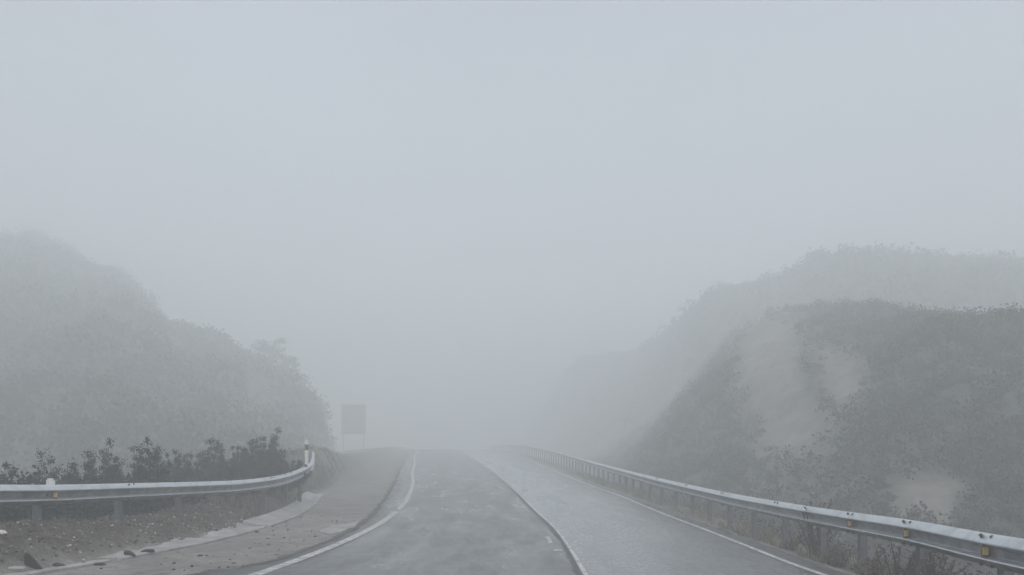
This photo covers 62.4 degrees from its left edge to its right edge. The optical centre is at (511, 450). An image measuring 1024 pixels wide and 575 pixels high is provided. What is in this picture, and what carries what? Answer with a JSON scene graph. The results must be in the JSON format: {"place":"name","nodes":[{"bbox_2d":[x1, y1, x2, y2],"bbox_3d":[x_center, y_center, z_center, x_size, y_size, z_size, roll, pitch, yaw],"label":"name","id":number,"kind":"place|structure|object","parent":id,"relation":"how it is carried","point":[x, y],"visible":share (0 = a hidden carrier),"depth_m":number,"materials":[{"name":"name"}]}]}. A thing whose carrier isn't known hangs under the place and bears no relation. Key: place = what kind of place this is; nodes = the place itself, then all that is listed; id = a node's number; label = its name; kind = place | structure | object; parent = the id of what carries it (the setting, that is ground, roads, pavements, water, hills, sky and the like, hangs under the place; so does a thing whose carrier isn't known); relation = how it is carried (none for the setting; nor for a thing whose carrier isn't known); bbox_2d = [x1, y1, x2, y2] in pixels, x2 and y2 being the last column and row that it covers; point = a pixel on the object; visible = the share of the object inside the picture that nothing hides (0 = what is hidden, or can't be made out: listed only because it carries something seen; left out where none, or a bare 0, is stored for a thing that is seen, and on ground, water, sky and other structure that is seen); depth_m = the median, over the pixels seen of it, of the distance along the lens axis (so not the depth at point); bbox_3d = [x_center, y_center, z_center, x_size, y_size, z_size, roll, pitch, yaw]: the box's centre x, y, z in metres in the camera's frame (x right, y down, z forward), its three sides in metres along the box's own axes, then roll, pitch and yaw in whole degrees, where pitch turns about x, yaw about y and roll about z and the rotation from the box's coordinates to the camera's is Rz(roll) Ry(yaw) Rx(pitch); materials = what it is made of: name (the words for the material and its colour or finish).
{"place":"outdoors","nodes":[
{"label":"outdoors","id":0,"kind":"place"},
{"bbox_2d":[0,235,335,483],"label":"hill","id":1,"kind":"structure","parent":0,"point":[254,388],"depth_m":71.28,"materials":[{"name":"green plant"}]},
{"bbox_2d":[0,225,337,484],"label":"hillside scrub","id":2,"kind":"object","parent":1,"relation":"on","point":[240,432],"visible":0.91,"depth_m":67.49,"materials":[{"name":"green plant"}]},
{"bbox_2d":[250,337,288,357],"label":"tree","id":3,"kind":"object","parent":1,"relation":"on","point":[264,344],"visible":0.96,"depth_m":118.71,"materials":[{"name":"green plant"}]},
{"bbox_2d":[276,354,301,370],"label":"tree","id":4,"kind":"object","parent":1,"relation":"on","point":[293,359],"visible":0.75,"depth_m":114.84,"materials":[{"name":"green plant"}]},
{"bbox_2d":[0,447,888,574],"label":"ground","id":5,"kind":"structure","parent":0,"point":[358,487],"depth_m":16.06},
{"bbox_2d":[0,461,43,518],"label":"roadside shrub","id":6,"kind":"object","parent":5,"relation":"on","point":[6,465],"visible":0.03,"depth_m":15.72,"materials":[{"name":"green plant"}]},
{"bbox_2d":[5,463,73,517],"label":"roadside shrub","id":7,"kind":"object","parent":5,"relation":"on","point":[38,474],"visible":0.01,"depth_m":16.41,"materials":[{"name":"green plant"}]},
{"bbox_2d":[26,447,81,506],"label":"roadside shrub","id":8,"kind":"object","parent":5,"relation":"on","point":[45,468],"visible":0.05,"depth_m":17.30,"materials":[{"name":"green plant"}]},
{"bbox_2d":[3,559,109,574],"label":"gutter slab","id":9,"kind":"structure","parent":5,"relation":"on","point":[61,568],"depth_m":11.48,"materials":[{"name":"concrete"}]},
{"bbox_2d":[8,566,26,571],"bbox_3d":[-6.468,1.551,11.030,0.259,0.076,0.090,0,0,-6],"label":"broken slab","id":10,"kind":"object","parent":9,"relation":"on","point":[18,568],"depth_m":11.01,"materials":[{"name":"concrete"}]},
{"bbox_2d":[24,552,42,569],"bbox_3d":[-6.407,1.484,11.323,0.217,0.246,0.090,0,0,-16],"label":"broken shard","id":11,"kind":"object","parent":9,"relation":"on","point":[30,560],"visible":0.91,"depth_m":11.30,"materials":[{"name":"concrete"}]},
{"bbox_2d":[52,562,65,566],"bbox_3d":[-6.271,1.603,11.739,0.201,0.097,0.073,0,0,10],"label":"asphalt piece","id":12,"kind":"object","parent":9,"relation":"on","point":[56,564],"visible":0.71,"depth_m":11.72,"materials":[{"name":"grey asphalt"}]},
{"bbox_2d":[81,562,105,565],"bbox_3d":[-6.035,1.638,12.193,0.340,0.066,0.069,0,0,-6],"label":"asphalt piece","id":13,"kind":"object","parent":9,"relation":"on","point":[98,564],"visible":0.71,"depth_m":12.18,"materials":[{"name":"grey asphalt"}]},
{"bbox_2d":[45,437,127,518],"bbox_3d":[-8.588,1.031,16.974,1.762,2.598,2.122,0,0,0],"label":"roadside shrub","id":14,"kind":"object","parent":5,"relation":"on","point":[88,468],"visible":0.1,"depth_m":16.98,"materials":[{"name":"green plant"}]},
{"bbox_2d":[79,448,138,514],"bbox_3d":[-8.532,1.141,17.993,1.862,2.393,1.794,0,0,0],"label":"roadside shrub","id":15,"kind":"object","parent":5,"relation":"on","point":[115,459],"visible":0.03,"depth_m":17.94,"materials":[{"name":"green plant"}]},
{"bbox_2d":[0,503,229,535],"bbox_3d":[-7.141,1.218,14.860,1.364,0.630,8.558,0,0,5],"label":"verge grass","id":16,"kind":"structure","parent":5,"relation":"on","point":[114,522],"depth_m":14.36,"materials":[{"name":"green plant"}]},
{"bbox_2d":[92,435,185,515],"bbox_3d":[-8.011,0.719,18.019,1.670,2.056,1.848,0,0,18],"label":"roadside shrub","id":17,"kind":"object","parent":5,"relation":"on","point":[150,461],"visible":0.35,"depth_m":17.74,"materials":[{"name":"green plant"}]},
{"bbox_2d":[0,451,314,520],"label":"guardrail","id":18,"kind":"object","parent":5,"relation":"on","point":[36,497],"visible":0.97,"depth_m":15.47,"materials":[{"name":"metal"}]},
{"bbox_2d":[46,478,54,484],"bbox_3d":[-7.240,0.635,13.243,0.134,0.390,0.065,0,0,0],"label":"delineator post","id":19,"kind":"object","parent":18,"relation":"attached to","point":[50,481],"visible":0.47,"depth_m":13.23,"materials":[{"name":"white plastic"}]},
{"bbox_2d":[305,440,308,464],"bbox_3d":[-6.950,0.080,28.593,0.134,0.880,0.065,0,0,0],"label":"delineator post","id":20,"kind":"object","parent":18,"relation":"attached to","point":[306,450],"visible":0.91,"depth_m":28.58,"materials":[{"name":"white plastic"}]},
{"bbox_2d":[0,444,316,523],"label":"undergrowth","id":21,"kind":"object","parent":5,"relation":"on","point":[9,513],"visible":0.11,"depth_m":15.85,"materials":[{"name":"green plant"}]},
{"bbox_2d":[127,446,204,509],"bbox_3d":[-8.302,0.945,19.932,2.046,2.133,1.874,0,0,0],"label":"roadside shrub","id":22,"kind":"object","parent":5,"relation":"on","point":[189,478],"visible":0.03,"depth_m":20.05,"materials":[{"name":"green plant"}]},
{"bbox_2d":[0,494,354,573],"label":"gravel","id":23,"kind":"structure","parent":5,"relation":"on","point":[99,534],"depth_m":14.27,"materials":[{"name":"grey gravel"}]},
{"bbox_2d":[100,523,265,560],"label":"gutter slab","id":24,"kind":"structure","parent":5,"relation":"on","point":[174,544],"depth_m":15.41,"materials":[{"name":"concrete"}]},
{"bbox_2d":[124,550,135,556],"bbox_3d":[-5.957,1.612,13.183,0.168,0.107,0.073,0,0,0],"label":"asphalt piece","id":25,"kind":"object","parent":24,"relation":"on","point":[128,552],"visible":1,"depth_m":13.17,"materials":[{"name":"grey asphalt"}]},
{"bbox_2d":[141,549,154,552],"bbox_3d":[-5.893,1.626,13.693,0.210,0.059,0.062,0,0,-6],"label":"asphalt piece","id":26,"kind":"object","parent":24,"relation":"on","point":[149,550],"visible":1,"depth_m":13.68,"materials":[{"name":"grey asphalt"}]},
{"bbox_2d":[148,447,219,496],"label":"roadside shrub","id":27,"kind":"object","parent":5,"relation":"on","point":[181,472],"visible":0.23,"depth_m":20.95,"materials":[{"name":"green plant"}]},
{"bbox_2d":[167,440,239,495],"bbox_3d":[-8.346,0.844,22.541,2.182,2.268,2.273,0,0,0],"label":"roadside shrub","id":28,"kind":"object","parent":5,"relation":"on","point":[184,459],"visible":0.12,"depth_m":22.66,"materials":[{"name":"green plant"}]},
{"bbox_2d":[179,438,269,496],"bbox_3d":[-7.724,0.613,22.968,2.361,1.980,2.388,0,0,0],"label":"roadside shrub","id":29,"kind":"object","parent":5,"relation":"on","point":[237,465],"visible":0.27,"depth_m":22.68,"materials":[{"name":"green plant"}]},
{"bbox_2d":[206,437,290,496],"bbox_3d":[-7.346,0.531,23.491,2.296,1.842,2.469,0,0,0],"label":"roadside shrub","id":30,"kind":"object","parent":5,"relation":"on","point":[257,467],"visible":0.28,"depth_m":23.17,"materials":[{"name":"green plant"}]},
{"bbox_2d":[235,427,293,492],"bbox_3d":[-7.119,0.313,24.472,1.767,2.009,1.590,0,0,-34],"label":"roadside shrub","id":31,"kind":"object","parent":5,"relation":"on","point":[271,451],"visible":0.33,"depth_m":24.38,"materials":[{"name":"green plant"}]},
{"bbox_2d":[196,445,346,516],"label":"verge grass","id":32,"kind":"structure","parent":5,"relation":"on","point":[214,498],"depth_m":26.83,"materials":[{"name":"green plant"}]},
{"bbox_2d":[243,491,323,526],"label":"gutter slab","id":33,"kind":"structure","parent":5,"relation":"on","point":[297,508],"depth_m":22.51,"materials":[{"name":"concrete"}]},
{"bbox_2d":[273,449,312,492],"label":"roadside shrub","id":34,"kind":"object","parent":5,"relation":"on","point":[296,484],"visible":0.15,"depth_m":25.96,"materials":[{"name":"green plant"}]},
{"bbox_2d":[318,522,358,534],"bbox_3d":[-3.852,1.771,19.004,0.625,0.089,3.116,0,0,0],"label":"concrete patch","id":35,"kind":"object","parent":5,"relation":"on","point":[335,529],"visible":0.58,"depth_m":18.71,"materials":[{"name":"grey concrete"}]},
{"bbox_2d":[341,404,365,450],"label":"road sign","id":36,"kind":"object","parent":5,"relation":"on","point":[353,418],"visible":0.86,"depth_m":133.97,"materials":[{"name":"metal"}]},
{"bbox_2d":[489,445,1023,574],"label":"guardrail","id":37,"kind":"object","parent":5,"relation":"on","point":[1003,555],"visible":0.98,"depth_m":12.44,"materials":[{"name":"metal"}]},
{"bbox_2d":[569,470,970,574],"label":"verge grass","id":38,"kind":"structure","parent":5,"relation":"on","point":[732,528],"depth_m":18.84,"materials":[{"name":"green plant"}]},
{"bbox_2d":[778,533,802,551],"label":"roadside weed","id":39,"kind":"object","parent":5,"relation":"on","point":[791,547],"visible":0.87,"depth_m":15.28,"materials":[{"name":"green plant"}]},
{"bbox_2d":[793,497,838,554],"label":"dry bush","id":40,"kind":"object","parent":5,"relation":"on","point":[812,540],"visible":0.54,"depth_m":14.53,"materials":[{"name":"brown plant"}]},
{"bbox_2d":[669,493,993,574],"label":"undergrowth","id":41,"kind":"object","parent":5,"relation":"on","point":[843,544],"visible":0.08,"depth_m":17.73,"materials":[{"name":"green plant"}]},
{"bbox_2d":[815,539,847,564],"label":"roadside weed","id":42,"kind":"object","parent":5,"relation":"on","point":[831,553],"visible":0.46,"depth_m":13.18,"materials":[{"name":"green plant"}]},
{"bbox_2d":[828,547,848,567],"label":"roadside weed","id":43,"kind":"object","parent":5,"relation":"on","point":[841,561],"visible":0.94,"depth_m":12.78,"materials":[{"name":"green plant"}]},
{"bbox_2d":[849,552,886,574],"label":"roadside weed","id":44,"kind":"object","parent":5,"relation":"on","point":[859,562],"visible":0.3,"depth_m":11.66,"materials":[{"name":"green plant"}]},
{"bbox_2d":[851,539,928,574],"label":"dry bush","id":45,"kind":"object","parent":5,"relation":"on","point":[878,564],"visible":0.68,"depth_m":10.69,"materials":[{"name":"brown plant"}]},
{"bbox_2d":[898,550,969,574],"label":"dry bush","id":46,"kind":"object","parent":5,"relation":"on","point":[931,569],"visible":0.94,"depth_m":9.93,"materials":[{"name":"brown plant"}]},
{"bbox_2d":[0,0,1023,451],"label":"sky","id":47,"kind":"structure","parent":0,"point":[438,206],"materials":[{"name":"grey"}]},
{"bbox_2d":[185,449,851,574],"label":"road","id":48,"kind":"structure","parent":0,"point":[466,512],"depth_m":17.13,"materials":[{"name":"grey asphalt"}]},
{"bbox_2d":[515,252,1023,458],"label":"hill","id":49,"kind":"structure","parent":0,"point":[670,381],"depth_m":127.25,"materials":[{"name":"green plant"}]},
{"bbox_2d":[704,279,725,294],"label":"tree","id":50,"kind":"object","parent":49,"relation":"on","point":[715,283],"visible":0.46,"depth_m":187.41,"materials":[{"name":"green plant"}]},
{"bbox_2d":[519,241,1023,458],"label":"hillside scrub","id":51,"kind":"object","parent":49,"relation":"on","point":[924,285],"visible":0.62,"depth_m":115.58,"materials":[{"name":"green plant"}]},
{"bbox_2d":[830,242,866,251],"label":"tree","id":52,"kind":"object","parent":49,"relation":"on","point":[845,247],"visible":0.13,"depth_m":180.72,"materials":[{"name":"green plant"}]},
{"bbox_2d":[581,304,1023,574],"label":"hill","id":53,"kind":"structure","parent":0,"point":[776,380],"depth_m":39.23,"materials":[{"name":"green plant"}]},
{"bbox_2d":[580,297,1023,574],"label":"hillside scrub","id":54,"kind":"object","parent":53,"relation":"on","point":[870,325],"visible":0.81,"depth_m":36.28,"materials":[{"name":"green plant"}]}
]}

